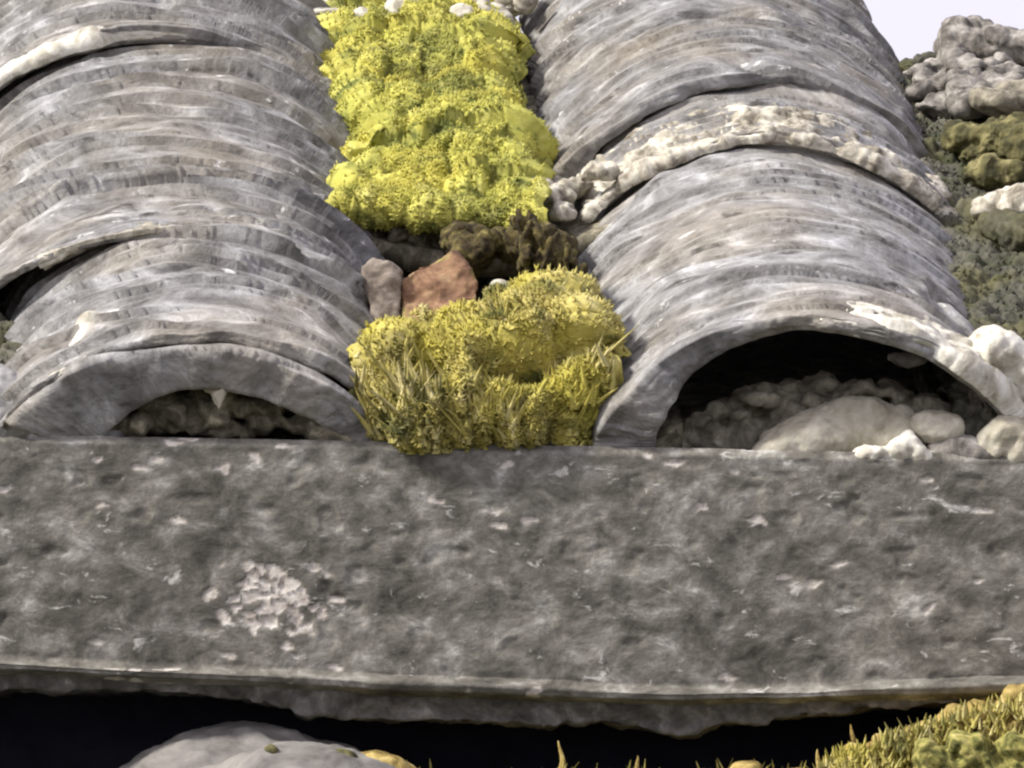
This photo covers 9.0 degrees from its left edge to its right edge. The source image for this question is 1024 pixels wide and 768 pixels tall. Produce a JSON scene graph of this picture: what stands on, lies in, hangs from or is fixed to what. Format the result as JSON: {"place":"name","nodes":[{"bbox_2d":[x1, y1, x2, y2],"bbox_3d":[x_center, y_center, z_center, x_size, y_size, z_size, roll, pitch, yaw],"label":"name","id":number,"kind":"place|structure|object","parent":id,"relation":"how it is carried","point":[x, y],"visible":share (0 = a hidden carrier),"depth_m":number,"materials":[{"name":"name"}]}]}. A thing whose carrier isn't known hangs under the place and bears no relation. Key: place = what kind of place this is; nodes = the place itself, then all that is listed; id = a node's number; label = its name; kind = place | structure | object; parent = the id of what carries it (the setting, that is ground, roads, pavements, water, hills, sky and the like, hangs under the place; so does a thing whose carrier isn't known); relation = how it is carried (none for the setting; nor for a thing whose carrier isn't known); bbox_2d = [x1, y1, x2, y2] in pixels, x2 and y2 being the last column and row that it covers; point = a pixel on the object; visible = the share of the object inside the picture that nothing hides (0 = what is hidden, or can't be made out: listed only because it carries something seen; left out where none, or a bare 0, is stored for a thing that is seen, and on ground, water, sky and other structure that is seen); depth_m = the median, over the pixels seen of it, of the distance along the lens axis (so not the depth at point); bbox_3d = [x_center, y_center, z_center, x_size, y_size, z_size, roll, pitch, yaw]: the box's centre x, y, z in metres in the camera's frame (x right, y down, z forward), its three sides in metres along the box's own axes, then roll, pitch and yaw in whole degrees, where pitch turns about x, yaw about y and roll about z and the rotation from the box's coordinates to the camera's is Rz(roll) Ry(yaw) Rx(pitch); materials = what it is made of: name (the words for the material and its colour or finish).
{"place":"outdoors","nodes":[
{"label":"outdoors","id":0,"kind":"place"},
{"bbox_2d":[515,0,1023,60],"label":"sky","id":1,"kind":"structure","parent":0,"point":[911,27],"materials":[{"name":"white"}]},
{"label":"ground","id":2,"kind":"structure","parent":0,"visible":0},
{"bbox_2d":[0,693,942,767],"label":"stone wall","id":3,"kind":"structure","parent":2,"relation":"on","point":[38,730],"depth_m":3.18,"materials":[{"name":"black stone"}]},
{"bbox_2d":[119,721,362,767],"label":"wall stone","id":4,"kind":"object","parent":3,"relation":"on","point":[220,743],"visible":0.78,"depth_m":3.04,"materials":[{"name":"grey stone"}]},
{"bbox_2d":[200,741,395,767],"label":"wall stone","id":5,"kind":"object","parent":4,"relation":"on","point":[298,754],"visible":1,"depth_m":3.00,"materials":[{"name":"grey stone"}]},
{"bbox_2d":[263,744,357,757],"bbox_3d":[-0.092,0.175,3.010,0.049,0.016,0.022,0,-4,0],"label":"moss cushion","id":6,"kind":"object","parent":5,"relation":"on","point":[271,748],"visible":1,"depth_m":3.00,"materials":[{"name":"plant"}]},
{"bbox_2d":[361,750,415,767],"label":"wall stone","id":7,"kind":"object","parent":5,"relation":"on","point":[392,759],"visible":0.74,"depth_m":3.01,"materials":[{"name":"beige stone"}]},
{"bbox_2d":[0,674,963,739],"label":"bedding mortar","id":8,"kind":"object","parent":3,"relation":"on","point":[678,722],"visible":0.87,"depth_m":3.04,"materials":[{"name":"grey concrete"}]},
{"bbox_2d":[0,435,1023,705],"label":"stone slab","id":9,"kind":"structure","parent":3,"relation":"on","point":[642,575],"depth_m":3.04,"materials":[{"name":"grey stone"}]},
{"bbox_2d":[0,364,125,438],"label":"mortar infill","id":10,"kind":"object","parent":9,"relation":"on","point":[8,377],"visible":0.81,"depth_m":3.06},
{"bbox_2d":[110,389,322,439],"bbox_3d":[-0.137,0.014,3.063,0.126,0.030,0.024,0,-4,0],"label":"rubble","id":11,"kind":"object","parent":9,"relation":"on","point":[193,413],"visible":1,"depth_m":3.06,"materials":[{"name":"stone"}]},
{"bbox_2d":[1,343,372,440],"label":"roof tile","id":12,"kind":"object","parent":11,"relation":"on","point":[103,394],"visible":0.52,"depth_m":3.04,"materials":[{"name":"grey ceramic"}]},
{"bbox_2d":[0,166,373,436],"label":"roof tile","id":13,"kind":"object","parent":12,"relation":"on","point":[242,285],"visible":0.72,"depth_m":3.12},
{"bbox_2d":[49,309,142,380],"bbox_3d":[-0.197,-0.024,3.071,0.048,0.053,0.068,0,-4,0],"label":"lime crust","id":14,"kind":"object","parent":13,"relation":"on","point":[86,321],"visible":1,"depth_m":3.07},
{"bbox_2d":[203,389,226,409],"bbox_3d":[-0.140,0.005,3.045,0.013,0.014,0.007,0,-4,0],"label":"lichen drip","id":15,"kind":"object","parent":12,"relation":"hanging from","point":[218,397],"visible":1,"depth_m":3.04,"materials":[{"name":"stone"}]},
{"bbox_2d":[346,263,637,454],"bbox_3d":[-0.015,-0.011,3.110,0.150,0.098,0.165,0,-4,0],"label":"moss tuft","id":16,"kind":"object","parent":9,"relation":"on","point":[529,360],"visible":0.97,"depth_m":3.05,"materials":[{"name":"yellow plant"}]},
{"bbox_2d":[361,258,402,320],"bbox_3d":[-0.064,-0.043,3.179,0.021,0.038,0.024,0,-4,0],"label":"stone","id":17,"kind":"object","parent":16,"relation":"on","point":[382,284],"visible":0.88,"depth_m":3.18,"materials":[{"name":"grey stone"}]},
{"bbox_2d":[401,250,477,319],"bbox_3d":[-0.036,-0.043,3.181,0.039,0.048,0.034,0,-4,0],"label":"tile shard","id":18,"kind":"object","parent":16,"relation":"on","point":[446,278],"visible":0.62,"depth_m":3.18,"materials":[{"name":"stone"}]},
{"bbox_2d":[489,279,507,286],"bbox_3d":[-0.005,-0.046,3.158,0.011,0.011,0.014,3,-5,-35],"label":"pebble","id":19,"kind":"object","parent":16,"relation":"on","point":[501,281],"visible":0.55,"depth_m":3.16,"materials":[{"name":"stone"}]},
{"bbox_2d":[509,208,588,273],"bbox_3d":[0.018,-0.058,3.172,0.039,0.055,0.048,0,-4,0],"label":"moss cushion","id":20,"kind":"object","parent":16,"relation":"on","point":[534,244],"visible":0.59,"depth_m":3.15,"materials":[{"name":"brown plant"}]},
{"bbox_2d":[131,270,918,439],"bbox_3d":[-0.082,-0.042,3.382,1.370,0.276,0.597,0,-4,-3],"label":"roof base","id":21,"kind":"object","parent":9,"relation":"on","point":[795,354],"depth_m":3.24,"materials":[{"name":"black"}]},
{"bbox_2d":[369,63,608,277],"bbox_3d":[-0.029,-0.134,3.496,0.176,0.189,0.425,0,-4,-3],"label":"pan tile","id":22,"kind":"object","parent":21,"relation":"on","point":[406,256],"visible":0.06,"depth_m":3.29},
{"bbox_2d":[368,225,440,248],"bbox_3d":[-0.061,-0.079,3.298,0.086,0.025,0.032,0,-4,0],"label":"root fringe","id":23,"kind":"object","parent":22,"relation":"on","point":[424,239],"visible":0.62,"depth_m":3.29,"materials":[{"name":"brown plant"}]},
{"bbox_2d":[324,170,551,235],"bbox_3d":[-0.038,-0.093,3.308,0.117,0.042,0.075,0,-4,0],"label":"moss ledge","id":24,"kind":"object","parent":22,"relation":"on","point":[416,204],"visible":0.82,"depth_m":3.28,"materials":[{"name":"yellow plant"}]},
{"bbox_2d":[316,0,560,196],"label":"moss carpet","id":25,"kind":"object","parent":22,"relation":"on","point":[428,88],"visible":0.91,"depth_m":3.45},
{"bbox_2d":[313,0,538,24],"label":"ridge mortar","id":26,"kind":"object","parent":25,"relation":"on","point":[513,8],"visible":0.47,"depth_m":3.63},
{"bbox_2d":[532,160,620,222],"bbox_3d":[0.026,-0.097,3.318,0.041,0.033,0.052,3,-5,-40],"label":"mortar lump","id":27,"kind":"object","parent":22,"relation":"on","point":[562,199],"visible":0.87,"depth_m":3.31,"materials":[{"name":"grey concrete"}]},
{"bbox_2d":[519,0,927,180],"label":"roof tile","id":28,"kind":"object","parent":22,"relation":"on","point":[590,63],"visible":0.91,"depth_m":3.48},
{"bbox_2d":[309,305,682,447],"bbox_3d":[-0.015,-0.012,3.215,0.176,0.148,0.324,0,-4,-3],"label":"pan tile","id":29,"kind":"object","parent":21,"relation":"on","point":[670,433],"visible":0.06,"depth_m":3.06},
{"bbox_2d":[439,220,577,276],"bbox_3d":[-0.002,-0.068,3.249,0.070,0.030,0.071,0,-4,0],"label":"moss cushion","id":30,"kind":"object","parent":29,"relation":"on","point":[479,248],"visible":0.5,"depth_m":3.23,"materials":[{"name":"plant"}]},
{"bbox_2d":[573,12,949,221],"bbox_3d":[0.125,-0.138,3.445,0.223,0.164,0.282,0,-4,0],"label":"roof tile","id":31,"kind":"object","parent":21,"relation":"on","point":[858,117],"visible":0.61,"depth_m":3.38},
{"bbox_2d":[573,102,957,225],"bbox_3d":[0.129,-0.108,3.352,0.210,0.089,0.111,0,-4,0],"label":"mortar crust","id":32,"kind":"object","parent":31,"relation":"on","point":[657,153],"visible":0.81,"depth_m":3.31},
{"bbox_2d":[577,124,1000,446],"bbox_3d":[0.136,-0.059,3.221,0.230,0.202,0.371,0,-4,0],"label":"roof tile","id":33,"kind":"object","parent":21,"relation":"on","point":[696,264],"visible":0.75,"depth_m":3.16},
{"bbox_2d":[887,351,927,368],"bbox_3d":[0.188,-0.014,3.061,0.022,0.014,0.013,1,-4,-12],"label":"mortar crumb","id":34,"kind":"object","parent":33,"relation":"attached to","point":[906,359],"visible":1,"depth_m":3.06,"materials":[{"name":"grey concrete"}]},
{"bbox_2d":[819,301,1023,417],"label":"mortar crust","id":35,"kind":"object","parent":33,"relation":"attached to","point":[958,354],"visible":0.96,"depth_m":3.04},
{"bbox_2d":[904,350,950,403],"bbox_3d":[0.258,-0.052,3.349,0.140,0.248,0.569,0,-4,-3],"label":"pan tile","id":36,"kind":"object","parent":21,"relation":"on","point":[926,380],"visible":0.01,"depth_m":3.14,"materials":[{"name":"black"}]},
{"bbox_2d":[895,60,1023,436],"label":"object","id":37,"kind":"object","parent":36,"relation":"on","point":[988,274],"visible":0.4,"depth_m":3.23,"materials":[{"name":"plant"}]},
{"bbox_2d":[898,51,936,71],"bbox_3d":[0.232,-0.174,3.591,0.036,0.023,0.066,1,-4,-10],"label":"moss cushion","id":38,"kind":"object","parent":37,"relation":"on","point":[904,64],"visible":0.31,"depth_m":3.58,"materials":[{"name":"green plant"}]},
{"bbox_2d":[903,15,1023,121],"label":"ridge stone","id":39,"kind":"object","parent":37,"relation":"on","point":[974,51],"visible":0.84,"depth_m":3.53,"materials":[{"name":"grey stone"}]},
{"bbox_2d":[940,111,1023,164],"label":"moss cushion","id":40,"kind":"object","parent":37,"relation":"on","point":[1002,136],"visible":0.88,"depth_m":3.40,"materials":[{"name":"plant"}]},
{"bbox_2d":[961,152,1023,189],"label":"moss cushion","id":41,"kind":"object","parent":37,"relation":"on","point":[989,171],"visible":0.92,"depth_m":3.37,"materials":[{"name":"plant"}]},
{"bbox_2d":[968,324,1023,401],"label":"mortar lump","id":42,"kind":"object","parent":37,"relation":"on","point":[1000,347],"visible":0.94,"depth_m":3.05,"materials":[{"name":"white concrete"}]},
{"bbox_2d":[968,79,1023,118],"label":"broken tile end","id":43,"kind":"object","parent":37,"relation":"on","point":[1004,98],"visible":0.83,"depth_m":3.44,"materials":[{"name":"beige stone"}]},
{"bbox_2d":[969,208,1023,252],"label":"moss cushion","id":44,"kind":"object","parent":37,"relation":"on","point":[1003,229],"visible":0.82,"depth_m":3.27,"materials":[{"name":"plant"}]},
{"bbox_2d":[970,183,1023,219],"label":"mortar lump","id":45,"kind":"object","parent":37,"relation":"on","point":[1011,197],"visible":0.73,"depth_m":3.31,"materials":[{"name":"grey concrete"}]},
{"bbox_2d":[968,390,989,406],"bbox_3d":[0.243,0.010,3.076,0.054,0.026,0.034,0,-4,0],"label":"rubble stone","id":46,"kind":"object","parent":36,"relation":"on","point":[972,394],"visible":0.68,"depth_m":3.07,"materials":[{"name":"grey stone"}]},
{"bbox_3d":[-0.323,-0.084,3.408,0.160,0.253,0.582,0,-4,-3],"label":"pan tile","id":47,"kind":"object","parent":21,"relation":"on","visible":0},
{"bbox_2d":[0,312,22,364],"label":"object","id":48,"kind":"object","parent":47,"relation":"on","point":[8,349],"visible":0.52,"depth_m":3.12,"materials":[{"name":"green plant"}]},
{"bbox_2d":[0,0,334,89],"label":"roof tile","id":49,"kind":"object","parent":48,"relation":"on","point":[27,27],"visible":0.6,"depth_m":3.51,"materials":[{"name":"grey stone"}]},
{"bbox_2d":[0,26,186,86],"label":"lime crust","id":50,"kind":"object","parent":49,"relation":"on","point":[87,38],"visible":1,"depth_m":3.45},
{"bbox_2d":[0,39,384,308],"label":"roof tile","id":51,"kind":"object","parent":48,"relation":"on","point":[86,139],"visible":0.77,"depth_m":3.32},
{"bbox_2d":[36,221,181,269],"bbox_3d":[-0.164,-0.068,3.168,0.137,0.025,0.021,0,-4,-6],"label":"lime crust","id":52,"kind":"object","parent":51,"relation":"on","point":[146,227],"visible":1,"depth_m":3.16},
{"bbox_2d":[682,370,950,449],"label":"bedding arch","id":53,"kind":"structure","parent":9,"relation":"on","point":[745,417],"depth_m":3.08,"materials":[{"name":"grey stone"}]},
{"bbox_2d":[752,395,927,451],"bbox_3d":[0.156,0.024,3.069,0.085,0.037,0.034,0,-4,0],"label":"rubble stone","id":54,"kind":"object","parent":9,"relation":"on","point":[851,423],"visible":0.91,"depth_m":3.06,"materials":[{"name":"grey stone"}]},
{"bbox_2d":[852,429,933,460],"bbox_3d":[0.179,0.031,3.051,0.044,0.021,0.016,0,-4,0],"label":"rubble stone","id":55,"kind":"object","parent":9,"relation":"on","point":[906,443],"visible":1,"depth_m":3.04,"materials":[{"name":"white stone"}]},
{"bbox_2d":[926,434,993,458],"bbox_3d":[0.213,0.032,3.056,0.038,0.019,0.022,0,-4,0],"label":"rubble stone","id":56,"kind":"object","parent":9,"relation":"on","point":[965,445],"visible":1,"depth_m":3.05,"materials":[{"name":"grey stone"}]},
{"bbox_2d":[910,409,964,443],"bbox_3d":[0.201,0.021,3.058,0.026,0.019,0.019,0,-4,0],"label":"rubble stone","id":57,"kind":"object","parent":56,"relation":"on","point":[928,426],"visible":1,"depth_m":3.05,"materials":[{"name":"grey stone"}]},
{"bbox_2d":[976,415,1023,461],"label":"rubble stone","id":58,"kind":"object","parent":9,"relation":"on","point":[999,436],"visible":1,"depth_m":3.04,"materials":[{"name":"beige stone"}]},
{"bbox_2d":[839,683,1023,767],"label":"moss bank","id":59,"kind":"structure","parent":3,"relation":"on","point":[1013,690],"depth_m":3.01,"materials":[{"name":"yellow plant"}]},
{"bbox_2d":[816,749,820,767],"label":"moss stalk","id":60,"kind":"object","parent":59,"relation":"on","point":[817,756],"visible":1,"depth_m":3.03,"materials":[{"name":"yellow plant"}]},
{"bbox_2d":[850,724,856,742],"bbox_3d":[0.165,0.177,3.031,0.013,0.036,0.008,0,-4,0],"label":"moss stalk","id":61,"kind":"object","parent":59,"relation":"on","point":[852,736],"visible":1,"depth_m":3.03,"materials":[{"name":"plant"}]},
{"bbox_2d":[812,687,1023,767],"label":"moss blades","id":62,"kind":"object","parent":59,"relation":"on","point":[997,717],"visible":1,"depth_m":3.00,"materials":[{"name":"plant"}]},
{"bbox_2d":[911,730,1023,767],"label":"moss cushion","id":63,"kind":"object","parent":59,"relation":"on","point":[962,749],"visible":1,"depth_m":2.98,"materials":[{"name":"yellow plant"}]},
{"bbox_3d":[0.049,0.200,3.063,0.226,0.030,0.063,0,-4,0],"label":"wall ledge","id":64,"kind":"object","parent":3,"relation":"attached to","visible":0},
{"bbox_2d":[558,741,565,767],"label":"moss stalk","id":65,"kind":"object","parent":64,"relation":"on","point":[561,754],"visible":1,"depth_m":3.03,"materials":[{"name":"yellow plant"}]},
{"bbox_2d":[406,758,824,767],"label":"moss blades","id":66,"kind":"object","parent":64,"relation":"on","point":[717,765],"visible":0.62,"depth_m":3.04,"materials":[{"name":"green plant"}]},
{"bbox_2d":[635,755,638,767],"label":"moss stalk","id":67,"kind":"object","parent":64,"relation":"on","point":[637,763],"visible":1,"depth_m":3.03,"materials":[{"name":"yellow plant"}]},
{"bbox_2d":[730,760,801,767],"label":"wall stone","id":68,"kind":"object","parent":64,"relation":"on","point":[747,764],"visible":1,"depth_m":3.03,"materials":[{"name":"beige stone"}]}
]}

